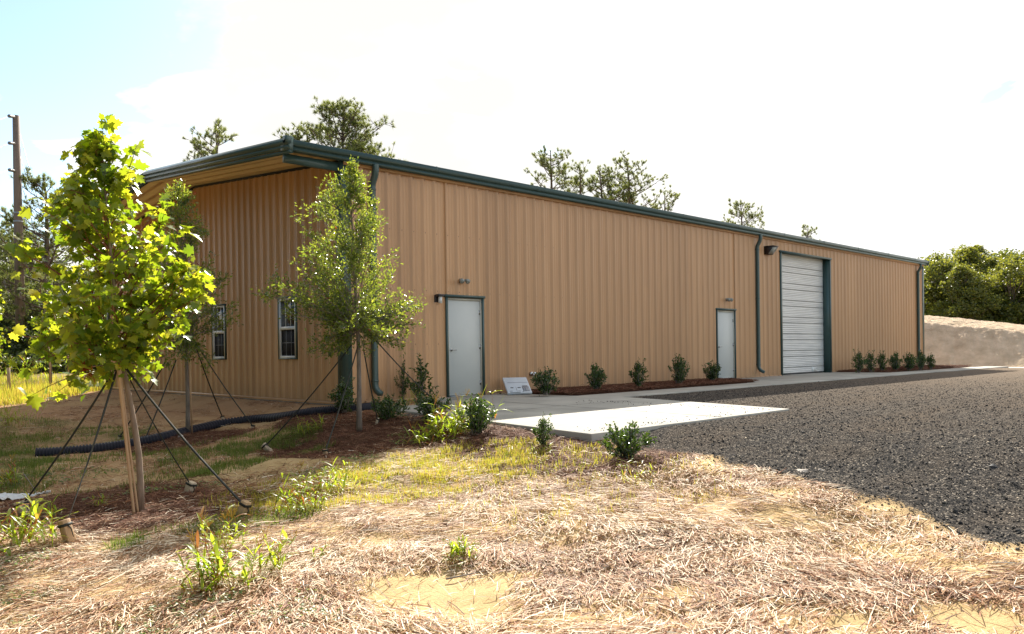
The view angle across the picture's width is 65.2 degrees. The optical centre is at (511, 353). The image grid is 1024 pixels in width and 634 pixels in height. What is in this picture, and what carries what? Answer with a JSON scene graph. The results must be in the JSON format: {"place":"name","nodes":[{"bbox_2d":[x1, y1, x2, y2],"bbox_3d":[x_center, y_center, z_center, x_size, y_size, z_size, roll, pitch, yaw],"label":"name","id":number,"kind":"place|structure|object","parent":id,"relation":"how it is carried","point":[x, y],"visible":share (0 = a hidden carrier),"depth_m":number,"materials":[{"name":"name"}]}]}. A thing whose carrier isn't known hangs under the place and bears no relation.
{"place":"outdoors","nodes":[
{"label":"outdoors","id":0,"kind":"place"},
{"bbox_2d":[0,351,66,381],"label":"grass weed","id":1,"kind":"object","parent":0,"point":[40,364],"depth_m":31.37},
{"bbox_2d":[0,373,1023,633],"bbox_3d":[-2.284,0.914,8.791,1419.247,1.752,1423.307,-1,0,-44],"label":"ground","id":2,"kind":"structure","parent":0,"point":[990,619],"depth_m":5.84,"materials":[{"name":"plant"}]},
{"bbox_2d":[0,289,10,361],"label":"maple tree","id":3,"kind":"object","parent":2,"relation":"on","point":[1,328],"visible":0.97,"depth_m":23.55,"materials":[{"name":"green plant"}]},
{"bbox_2d":[0,454,23,487],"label":"grass weed","id":4,"kind":"object","parent":2,"relation":"on","point":[10,472],"depth_m":10.19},
{"bbox_2d":[7,114,24,325],"bbox_3d":[-24.503,-5.274,39.717,0.490,13.250,1.048,-1,0,-17],"label":"utility pole","id":5,"kind":"object","parent":2,"relation":"on","point":[17,197],"visible":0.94,"depth_m":39.85,"materials":[{"name":"brown wood"}]},
{"bbox_2d":[0,293,32,336],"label":"woodland tree","id":6,"kind":"object","parent":2,"relation":"on","point":[6,323],"visible":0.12,"depth_m":44.69,"materials":[{"name":"green plant"}]},
{"bbox_2d":[0,235,38,306],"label":"woodland tree","id":7,"kind":"object","parent":2,"relation":"on","point":[29,286],"visible":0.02,"depth_m":50.25,"materials":[{"name":"green plant"}]},
{"bbox_2d":[14,500,29,515],"bbox_3d":[-4.513,1.473,7.417,0.146,0.253,0.116,-1,0,25],"label":"wooden stake","id":8,"kind":"object","parent":2,"relation":"on","point":[25,505],"visible":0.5,"depth_m":7.39,"materials":[{"name":"brown wood"}]},
{"bbox_2d":[0,399,48,426],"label":"grass weed","id":9,"kind":"object","parent":2,"relation":"on","point":[7,419],"depth_m":16.63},
{"bbox_2d":[0,490,50,499],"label":"plastic sheet","id":10,"kind":"object","parent":2,"relation":"on","point":[11,496],"visible":0.88,"depth_m":9.34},
{"bbox_2d":[0,217,68,308],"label":"pine tree","id":11,"kind":"object","parent":2,"relation":"on","point":[2,268],"visible":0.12,"depth_m":47.80,"materials":[{"name":"green plant"}]},
{"bbox_2d":[0,493,78,558],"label":"grass weed","id":12,"kind":"object","parent":2,"relation":"on","point":[34,507],"depth_m":6.29,"materials":[{"name":"plant"}]},
{"bbox_2d":[20,290,69,384],"bbox_3d":[-16.681,-0.550,29.121,1.530,3.568,1.546,-1,0,3],"label":"maple tree","id":13,"kind":"object","parent":2,"relation":"on","point":[40,320],"visible":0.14,"depth_m":28.80,"materials":[{"name":"green plant"}]},
{"bbox_2d":[0,165,95,327],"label":"pine tree","id":14,"kind":"object","parent":2,"relation":"on","point":[45,236],"visible":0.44,"depth_m":40.54,"materials":[{"name":"green plant"}]},
{"bbox_2d":[29,247,72,308],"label":"woodland tree","id":15,"kind":"object","parent":2,"relation":"on","point":[60,260],"visible":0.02,"depth_m":56.35,"materials":[{"name":"green plant"}]},
{"bbox_2d":[0,303,106,375],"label":"undergrowth","id":16,"kind":"object","parent":2,"relation":"on","point":[15,349],"visible":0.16,"depth_m":38.13,"materials":[{"name":"green plant"}]},
{"bbox_2d":[0,370,107,405],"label":"tall yellow grass","id":17,"kind":"structure","parent":2,"relation":"on","point":[13,394],"depth_m":24.52,"materials":[{"name":"plant"}]},
{"bbox_2d":[57,518,76,543],"bbox_3d":[-3.509,1.441,6.338,0.134,0.283,0.103,-1,0,26],"label":"wooden stake","id":18,"kind":"object","parent":2,"relation":"on","point":[65,527],"visible":0.76,"depth_m":6.31,"materials":[{"name":"brown wood"}]},
{"bbox_2d":[0,113,216,513],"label":"maple tree","id":19,"kind":"object","parent":2,"relation":"on","point":[139,326],"visible":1,"depth_m":7.35,"materials":[{"name":"green plant"}]},
{"bbox_2d":[24,369,115,500],"bbox_3d":[-4.100,0.733,7.456,0.909,1.337,0.018,-1,0,-5],"label":"guy strap","id":20,"kind":"object","parent":19,"relation":"attached to","point":[73,433],"visible":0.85,"depth_m":7.45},
{"bbox_2d":[68,370,116,517],"bbox_3d":[-3.600,0.705,6.913,0.019,1.326,1.174,-1,0,-5],"label":"guy strap","id":21,"kind":"object","parent":19,"relation":"attached to","point":[106,403],"visible":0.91,"depth_m":6.97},
{"bbox_2d":[127,374,188,481],"bbox_3d":[-3.536,0.729,8.001,0.010,1.344,1.048,-1,0,13],"label":"guy strap","id":22,"kind":"object","parent":19,"relation":"attached to","point":[157,429],"visible":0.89,"depth_m":7.99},
{"bbox_2d":[125,368,240,501],"bbox_3d":[-3.021,0.707,7.309,1.334,1.315,0.019,-1,0,16],"label":"guy strap","id":23,"kind":"object","parent":19,"relation":"attached to","point":[183,438],"visible":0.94,"depth_m":7.31,"materials":[{"name":"fabric"}]},
{"bbox_2d":[116,361,134,514],"bbox_3d":[-3.554,0.764,7.372,0.163,1.436,0.029,-1,0,2],"label":"bamboo pole","id":24,"kind":"object","parent":2,"relation":"on","point":[126,443],"visible":0.92,"depth_m":7.36,"materials":[{"name":"wood"}]},
{"bbox_2d":[120,369,138,511],"bbox_3d":[-3.546,0.788,7.412,0.178,1.368,0.022,-1,0,2],"label":"bamboo pole","id":25,"kind":"object","parent":2,"relation":"on","point":[132,470],"visible":0.92,"depth_m":7.40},
{"bbox_2d":[0,415,335,551],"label":"green grass","id":26,"kind":"structure","parent":2,"relation":"on","point":[31,467],"depth_m":11.26,"materials":[{"name":"plant"}]},
{"bbox_2d":[0,548,344,633],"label":"creeping weeds","id":27,"kind":"object","parent":2,"relation":"on","point":[209,599],"visible":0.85,"depth_m":4.60,"materials":[{"name":"green plant"}]},
{"bbox_2d":[184,481,196,493],"bbox_3d":[-3.424,1.459,8.508,0.148,0.233,0.110,-1,0,28],"label":"wooden stake","id":28,"kind":"object","parent":2,"relation":"on","point":[191,485],"visible":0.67,"depth_m":8.48,"materials":[{"name":"brown wood"}]},
{"bbox_2d":[189,356,192,432],"bbox_3d":[-5.753,0.668,14.344,0.059,1.488,0.026,-1,0,10],"label":"bamboo pole","id":29,"kind":"object","parent":2,"relation":"on","point":[190,397],"visible":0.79,"depth_m":14.33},
{"bbox_2d":[139,178,243,433],"bbox_3d":[-5.823,-0.877,14.430,1.692,4.622,1.627,-1,0,-44],"label":"oak tree","id":30,"kind":"object","parent":2,"relation":"on","point":[188,345],"visible":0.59,"depth_m":14.36,"materials":[{"name":"green plant"}]},
{"bbox_2d":[35,402,379,456],"bbox_3d":[-5.194,1.277,14.427,5.510,0.736,2.195,-1,0,-16],"label":"drain pipe","id":31,"kind":"object","parent":2,"relation":"on","point":[147,439],"visible":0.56,"depth_m":13.96,"materials":[{"name":"black plastic"}]},
{"bbox_2d":[181,118,237,161],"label":"pine tree","id":32,"kind":"object","parent":2,"relation":"on","point":[218,131],"visible":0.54,"depth_m":46.09,"materials":[{"name":"green plant"}]},
{"bbox_2d":[235,500,251,517],"bbox_3d":[-2.400,1.421,7.126,0.150,0.252,0.111,-1,0,25],"label":"wooden stake","id":33,"kind":"object","parent":2,"relation":"on","point":[245,506],"visible":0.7,"depth_m":7.10,"materials":[{"name":"brown wood"}]},
{"bbox_2d":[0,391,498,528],"bbox_3d":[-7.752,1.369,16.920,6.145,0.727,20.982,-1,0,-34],"label":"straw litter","id":34,"kind":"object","parent":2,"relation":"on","point":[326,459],"visible":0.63,"depth_m":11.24,"materials":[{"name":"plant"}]},
{"bbox_2d":[80,430,438,501],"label":"leafy seedlings","id":35,"kind":"object","parent":2,"relation":"on","point":[352,458],"visible":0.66,"depth_m":9.09,"materials":[{"name":"green plant"}]},
{"bbox_2d":[261,442,271,451],"bbox_3d":[-3.545,1.399,11.662,0.212,0.224,0.101,-1,0,4],"label":"wooden stake","id":36,"kind":"object","parent":2,"relation":"on","point":[264,446],"visible":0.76,"depth_m":11.64,"materials":[{"name":"brown wood"}]},
{"bbox_2d":[267,345,351,444],"bbox_3d":[-2.972,0.605,11.706,1.281,1.474,0.010,-1,0,-4],"label":"guy strap","id":37,"kind":"object","parent":36,"relation":"attached to","point":[309,396],"visible":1,"depth_m":11.71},
{"bbox_2d":[266,473,334,517],"bbox_3d":[-1.953,1.258,7.154,0.635,0.385,0.681,-1,0,-44],"label":"grass weed","id":38,"kind":"object","parent":2,"relation":"on","point":[297,498],"depth_m":7.15,"materials":[{"name":"plant"}]},
{"bbox_2d":[272,121,331,143],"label":"pine tree","id":39,"kind":"object","parent":2,"relation":"on","point":[295,135],"visible":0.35,"depth_m":46.41,"materials":[{"name":"green plant"}]},
{"bbox_2d":[296,415,323,434],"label":"grass weed","id":40,"kind":"object","parent":2,"relation":"on","point":[308,424],"depth_m":12.59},
{"bbox_2d":[322,449,328,455],"bbox_3d":[-2.379,1.302,10.260,0.082,0.171,0.062,-1,0,27],"label":"wooden stake","id":41,"kind":"object","parent":2,"relation":"on","point":[324,451],"visible":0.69,"depth_m":10.24,"materials":[{"name":"brown wood"}]},
{"bbox_2d":[326,346,357,448],"bbox_3d":[-2.322,0.555,11.004,0.016,1.381,1.505,-1,0,6],"label":"guy strap","id":42,"kind":"object","parent":41,"relation":"attached to","point":[342,397],"visible":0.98,"depth_m":11.00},
{"bbox_2d":[291,456,364,495],"bbox_3d":[-1.838,1.213,7.892,0.616,0.431,0.848,-1,0,-44],"label":"grass weed","id":43,"kind":"object","parent":2,"relation":"on","point":[328,481],"depth_m":7.92,"materials":[{"name":"plant"}]},
{"bbox_2d":[250,156,427,431],"bbox_3d":[-2.487,-0.875,11.712,2.398,4.039,2.402,-1,0,25],"label":"oak tree","id":44,"kind":"object","parent":2,"relation":"on","point":[346,316],"visible":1,"depth_m":11.62,"materials":[{"name":"green plant"}]},
{"bbox_2d":[327,376,356,412],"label":"shrub","id":45,"kind":"object","parent":2,"relation":"on","point":[344,407],"visible":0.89,"depth_m":13.82,"materials":[{"name":"green plant"}]},
{"bbox_2d":[305,94,395,156],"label":"pine tree","id":46,"kind":"object","parent":2,"relation":"on","point":[350,118],"visible":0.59,"depth_m":45.01,"materials":[{"name":"green plant"}]},
{"bbox_2d":[345,139,403,159],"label":"pine tree","id":47,"kind":"object","parent":2,"relation":"on","point":[369,149],"visible":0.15,"depth_m":43.44,"materials":[{"name":"green plant"}]},
{"bbox_2d":[370,393,409,419],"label":"shrub","id":48,"kind":"object","parent":2,"relation":"on","point":[385,413],"visible":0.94,"depth_m":12.57,"materials":[{"name":"green plant"}]},
{"bbox_2d":[394,354,410,398],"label":"shrub","id":49,"kind":"object","parent":2,"relation":"on","point":[403,392],"visible":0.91,"depth_m":16.06,"materials":[{"name":"green plant"}]},
{"bbox_2d":[401,353,438,402],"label":"shrub","id":50,"kind":"object","parent":2,"relation":"on","point":[420,375],"visible":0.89,"depth_m":16.05,"materials":[{"name":"green plant"}]},
{"bbox_2d":[414,390,451,420],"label":"shrub","id":51,"kind":"object","parent":2,"relation":"on","point":[424,409],"visible":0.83,"depth_m":11.98,"materials":[{"name":"green plant"}]},
{"bbox_2d":[397,385,513,444],"bbox_3d":[-0.777,0.817,10.782,1.036,0.799,1.439,-1,0,29],"label":"grass weed","id":52,"kind":"object","parent":2,"relation":"on","point":[462,419],"depth_m":10.75,"materials":[{"name":"plant"}]},
{"bbox_2d":[442,534,479,566],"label":"grass weed","id":53,"kind":"object","parent":2,"relation":"on","point":[457,548],"depth_m":5.34,"materials":[{"name":"plant"}]},
{"bbox_2d":[200,435,740,531],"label":"yellow grass","id":54,"kind":"structure","parent":2,"relation":"on","point":[267,502],"depth_m":8.12,"materials":[{"name":"plant"}]},
{"bbox_2d":[456,393,496,435],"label":"shrub","id":55,"kind":"object","parent":2,"relation":"on","point":[479,423],"visible":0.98,"depth_m":10.45,"materials":[{"name":"green plant"}]},
{"bbox_2d":[0,364,971,582],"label":"pine straw","id":56,"kind":"object","parent":2,"relation":"on","point":[615,387],"visible":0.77,"depth_m":9.03,"materials":[{"name":"plant"}]},
{"bbox_2d":[410,408,471,447],"bbox_3d":[-0.930,0.948,10.668,0.864,0.554,1.139,-1,0,-3],"label":"grass weed","id":57,"kind":"object","parent":56,"relation":"on","point":[427,436],"depth_m":10.53,"materials":[{"name":"plant"}]},
{"bbox_2d":[597,420,657,458],"bbox_3d":[1.154,0.885,8.177,0.583,0.412,0.525,-1,0,-35],"label":"shrub","id":58,"kind":"object","parent":56,"relation":"on","point":[622,441],"visible":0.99,"depth_m":8.16,"materials":[{"name":"green plant"}]},
{"bbox_2d":[64,135,928,405],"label":"metal building","id":59,"kind":"structure","parent":2,"relation":"on","point":[516,279],"depth_m":19.40,"materials":[{"name":"beige paint"}]},
{"bbox_2d":[211,304,226,359],"bbox_3d":[-7.108,-0.530,19.460,0.070,1.337,0.779,-1,0,-44],"label":"window","id":60,"kind":"structure","parent":59,"relation":"in","point":[219,343],"depth_m":19.46,"materials":[{"name":"white glass"}]},
{"bbox_2d":[277,295,297,358],"bbox_3d":[-4.765,-0.554,17.044,0.070,1.337,0.812,-1,0,-44],"label":"window","id":61,"kind":"structure","parent":59,"relation":"in","point":[287,329],"depth_m":17.10,"materials":[{"name":"white glass"}]},
{"bbox_2d":[444,294,484,396],"bbox_3d":[-1.037,-0.182,17.674,1.163,2.220,0.120,-1,0,-44],"label":"door","id":62,"kind":"structure","parent":59,"relation":"in","point":[464,318],"depth_m":17.68,"materials":[{"name":"white paint"}]},
{"bbox_2d":[716,308,736,377],"bbox_3d":[6.723,-0.320,25.203,1.176,2.220,0.120,-1,0,-44],"label":"door","id":63,"kind":"structure","parent":59,"relation":"in","point":[725,320],"depth_m":25.25,"materials":[{"name":"white paint"}]},
{"bbox_2d":[779,250,831,375],"bbox_3d":[10.593,-1.466,29.128,4.017,4.374,0.350,-1,0,-44],"label":"roll up door","id":64,"kind":"structure","parent":59,"relation":"in","point":[805,279],"depth_m":29.50,"materials":[{"name":"white metal"}]},
{"bbox_2d":[0,425,1023,633],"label":"straw","id":65,"kind":"object","parent":2,"relation":"on","point":[841,588],"visible":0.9,"depth_m":5.10,"materials":[{"name":"plant"}]},
{"bbox_2d":[196,505,252,548],"bbox_3d":[-2.120,1.295,5.962,0.464,0.362,0.525,-1,0,-44],"label":"grass weed","id":66,"kind":"object","parent":65,"relation":"on","point":[225,526],"depth_m":5.90,"materials":[{"name":"plant"}]},
{"bbox_2d":[166,525,296,596],"bbox_3d":[-1.764,1.280,5.012,0.743,0.411,0.717,-1,0,-5],"label":"grass weed","id":67,"kind":"object","parent":65,"relation":"on","point":[219,559],"depth_m":4.99,"materials":[{"name":"plant"}]},
{"bbox_2d":[251,526,294,570],"bbox_3d":[-1.555,1.306,5.348,0.340,0.316,0.366,-1,0,-44],"label":"grass weed","id":68,"kind":"object","parent":65,"relation":"on","point":[277,556],"depth_m":5.35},
{"bbox_2d":[532,411,555,447],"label":"shrub","id":69,"kind":"object","parent":2,"relation":"on","point":[541,432],"visible":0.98,"depth_m":9.31,"materials":[{"name":"green plant"}]},
{"bbox_2d":[523,145,592,194],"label":"pine tree","id":70,"kind":"object","parent":2,"relation":"on","point":[543,162],"visible":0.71,"depth_m":51.26,"materials":[{"name":"green plant"}]},
{"bbox_2d":[564,159,598,197],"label":"pine tree","id":71,"kind":"object","parent":2,"relation":"on","point":[580,173],"visible":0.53,"depth_m":51.26,"materials":[{"name":"green plant"}]},
{"bbox_2d":[574,164,631,202],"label":"pine tree","id":72,"kind":"object","parent":2,"relation":"on","point":[606,181],"visible":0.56,"depth_m":52.80,"materials":[{"name":"green plant"}]},
{"bbox_2d":[589,150,668,208],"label":"pine tree","id":73,"kind":"object","parent":2,"relation":"on","point":[633,198],"visible":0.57,"depth_m":53.62,"materials":[{"name":"green plant"}]},
{"bbox_2d":[618,458,653,483],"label":"grass weed","id":74,"kind":"object","parent":2,"relation":"on","point":[635,476],"depth_m":7.37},
{"bbox_2d":[532,381,753,395],"bbox_3d":[3.773,0.843,20.909,8.730,0.094,2.000,-1,0,-44],"label":"mulch bed","id":75,"kind":"object","parent":2,"relation":"on","point":[618,391],"visible":0.1,"depth_m":18.92,"materials":[{"name":"brown wood"}]},
{"bbox_2d":[530,366,559,395],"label":"shrub","id":76,"kind":"object","parent":75,"relation":"on","point":[544,379],"visible":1,"depth_m":17.14,"materials":[{"name":"green plant"}]},
{"bbox_2d":[584,363,607,388],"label":"shrub","id":77,"kind":"object","parent":75,"relation":"on","point":[597,377],"visible":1,"depth_m":18.71,"materials":[{"name":"green plant"}]},
{"bbox_2d":[628,357,648,385],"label":"shrub","id":78,"kind":"object","parent":75,"relation":"on","point":[638,374],"visible":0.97,"depth_m":19.69,"materials":[{"name":"green plant"}]},
{"bbox_2d":[668,354,689,383],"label":"shrub","id":79,"kind":"object","parent":75,"relation":"on","point":[680,373],"visible":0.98,"depth_m":21.00,"materials":[{"name":"green plant"}]},
{"bbox_2d":[702,361,720,379],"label":"shrub","id":80,"kind":"object","parent":75,"relation":"on","point":[712,374],"visible":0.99,"depth_m":22.89,"materials":[{"name":"green plant"}]},
{"bbox_2d":[652,183,680,211],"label":"pine tree","id":81,"kind":"object","parent":2,"relation":"on","point":[675,197],"visible":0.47,"depth_m":55.69,"materials":[{"name":"green plant"}]},
{"bbox_2d":[379,368,1023,556],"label":"gravel yard","id":82,"kind":"structure","parent":2,"relation":"on","point":[997,374],"depth_m":8.72,"materials":[{"name":"gravel"}]},
{"bbox_2d":[395,366,1008,442],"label":"concrete walk","id":83,"kind":"structure","parent":2,"relation":"on","point":[567,420],"depth_m":13.30,"materials":[{"name":"concrete"}]},
{"bbox_2d":[502,377,531,394],"bbox_3d":[0.115,0.718,18.036,0.562,0.366,0.522,-1,0,-14],"label":"sign board","id":84,"kind":"object","parent":83,"relation":"on","point":[516,385],"visible":1,"depth_m":17.98,"materials":[{"name":"white plastic"}]},
{"bbox_2d":[449,373,854,416],"bbox_3d":[9.186,0.760,23.762,5.154,0.003,30.562,-1,0,37],"label":"walk joint","id":85,"kind":"object","parent":83,"relation":"on","point":[635,399],"visible":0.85,"depth_m":14.19,"materials":[{"name":"concrete"}]},
{"bbox_2d":[722,198,765,228],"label":"pine tree","id":86,"kind":"object","parent":2,"relation":"on","point":[741,213],"visible":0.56,"depth_m":61.92,"materials":[{"name":"green plant"}]},
{"bbox_2d":[801,224,819,239],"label":"pine tree","id":87,"kind":"object","parent":2,"relation":"on","point":[807,232],"visible":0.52,"depth_m":70.16,"materials":[{"name":"green plant"}]},
{"bbox_2d":[837,366,968,372],"bbox_3d":[16.500,0.617,33.257,9.720,0.092,2.000,-1,0,-44],"label":"mulch bed","id":88,"kind":"object","parent":2,"relation":"on","point":[911,370],"visible":0.2,"depth_m":31.19,"materials":[{"name":"brown wood"}]},
{"bbox_2d":[851,348,866,372],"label":"shrub","id":89,"kind":"object","parent":88,"relation":"on","point":[859,360],"visible":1,"depth_m":28.46,"materials":[{"name":"green plant"}]},
{"bbox_2d":[864,350,877,371],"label":"shrub","id":90,"kind":"object","parent":88,"relation":"on","point":[870,366],"visible":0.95,"depth_m":29.39,"materials":[{"name":"green plant"}]},
{"bbox_2d":[876,350,887,369],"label":"shrub","id":91,"kind":"object","parent":88,"relation":"on","point":[882,365],"visible":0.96,"depth_m":29.77,"materials":[{"name":"green plant"}]},
{"bbox_2d":[888,352,902,370],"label":"shrub","id":92,"kind":"object","parent":88,"relation":"on","point":[895,361],"visible":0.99,"depth_m":30.16,"materials":[{"name":"green plant"}]},
{"bbox_2d":[902,352,918,370],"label":"shrub","id":93,"kind":"object","parent":88,"relation":"on","point":[910,364],"visible":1,"depth_m":30.50,"materials":[{"name":"green plant"}]},
{"bbox_2d":[916,350,926,369],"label":"shrub","id":94,"kind":"object","parent":88,"relation":"on","point":[920,364],"visible":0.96,"depth_m":30.93,"materials":[{"name":"green plant"}]},
{"bbox_2d":[926,352,935,369],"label":"shrub","id":95,"kind":"object","parent":88,"relation":"on","point":[929,363],"visible":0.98,"depth_m":31.43,"materials":[{"name":"green plant"}]},
{"bbox_2d":[917,250,998,315],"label":"woodland tree","id":96,"kind":"object","parent":2,"relation":"on","point":[932,294],"visible":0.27,"depth_m":64.63,"materials":[{"name":"green plant"}]},
{"bbox_2d":[924,270,1000,321],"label":"woodland tree","id":97,"kind":"object","parent":2,"relation":"on","point":[961,303],"visible":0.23,"depth_m":61.45,"materials":[{"name":"green plant"}]},
{"bbox_2d":[940,245,996,293],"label":"woodland tree","id":98,"kind":"object","parent":2,"relation":"on","point":[966,253],"visible":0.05,"depth_m":67.73,"materials":[{"name":"green plant"}]},
{"bbox_2d":[938,263,1004,321],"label":"woodland tree","id":99,"kind":"object","parent":2,"relation":"on","point":[985,300],"visible":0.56,"depth_m":60.65,"materials":[{"name":"green plant"}]},
{"bbox_2d":[924,315,1023,366],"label":"gravel mound","id":100,"kind":"object","parent":2,"relation":"on","point":[961,341],"visible":0.3,"depth_m":45.60,"materials":[{"name":"gravel"}]},
{"bbox_2d":[958,243,993,271],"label":"woodland tree","id":101,"kind":"object","parent":2,"relation":"on","point":[982,249],"visible":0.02,"depth_m":69.59,"materials":[{"name":"green plant"}]},
{"bbox_2d":[967,281,1023,323],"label":"woodland tree","id":102,"kind":"object","parent":2,"relation":"on","point":[996,289],"visible":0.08,"depth_m":61.70,"materials":[{"name":"green plant"}]},
{"bbox_2d":[977,248,1020,283],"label":"woodland tree","id":103,"kind":"object","parent":2,"relation":"on","point":[1002,255],"visible":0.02,"depth_m":69.89,"materials":[{"name":"green plant"}]},
{"bbox_2d":[982,255,1020,295],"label":"woodland tree","id":104,"kind":"object","parent":2,"relation":"on","point":[992,262],"visible":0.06,"depth_m":65.49,"materials":[{"name":"green plant"}]},
{"bbox_2d":[987,255,1023,324],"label":"woodland tree","id":105,"kind":"object","parent":2,"relation":"on","point":[1016,310],"visible":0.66,"depth_m":60.49,"materials":[{"name":"green plant"}]},
{"bbox_2d":[0,0,1023,315],"label":"sky","id":106,"kind":"structure","parent":0,"point":[896,127],"materials":[{"name":"white"}]},
{"bbox_3d":[-4.687,1.359,14.494,0.084,0.157,0.090,-1,0,-44],"label":"wooden stake","id":107,"kind":"object","parent":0,"visible":0},
{"bbox_2d":[196,343,251,424],"bbox_3d":[-5.189,0.546,14.445,1.007,1.548,0.010,-1,0,-6],"label":"guy strap","id":108,"kind":"object","parent":107,"relation":"attached to","point":[227,390],"visible":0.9,"depth_m":14.45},
{"bbox_3d":[-6.315,1.522,13.760,0.085,0.157,0.087,-1,0,-44],"label":"wooden stake","id":109,"kind":"object","parent":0,"visible":0},
{"bbox_2d":[146,360,176,435],"bbox_3d":[-6.170,0.789,14.078,0.014,1.372,0.719,-1,0,25],"label":"guy strap","id":110,"kind":"object","parent":109,"relation":"attached to","point":[161,398],"visible":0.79,"depth_m":14.11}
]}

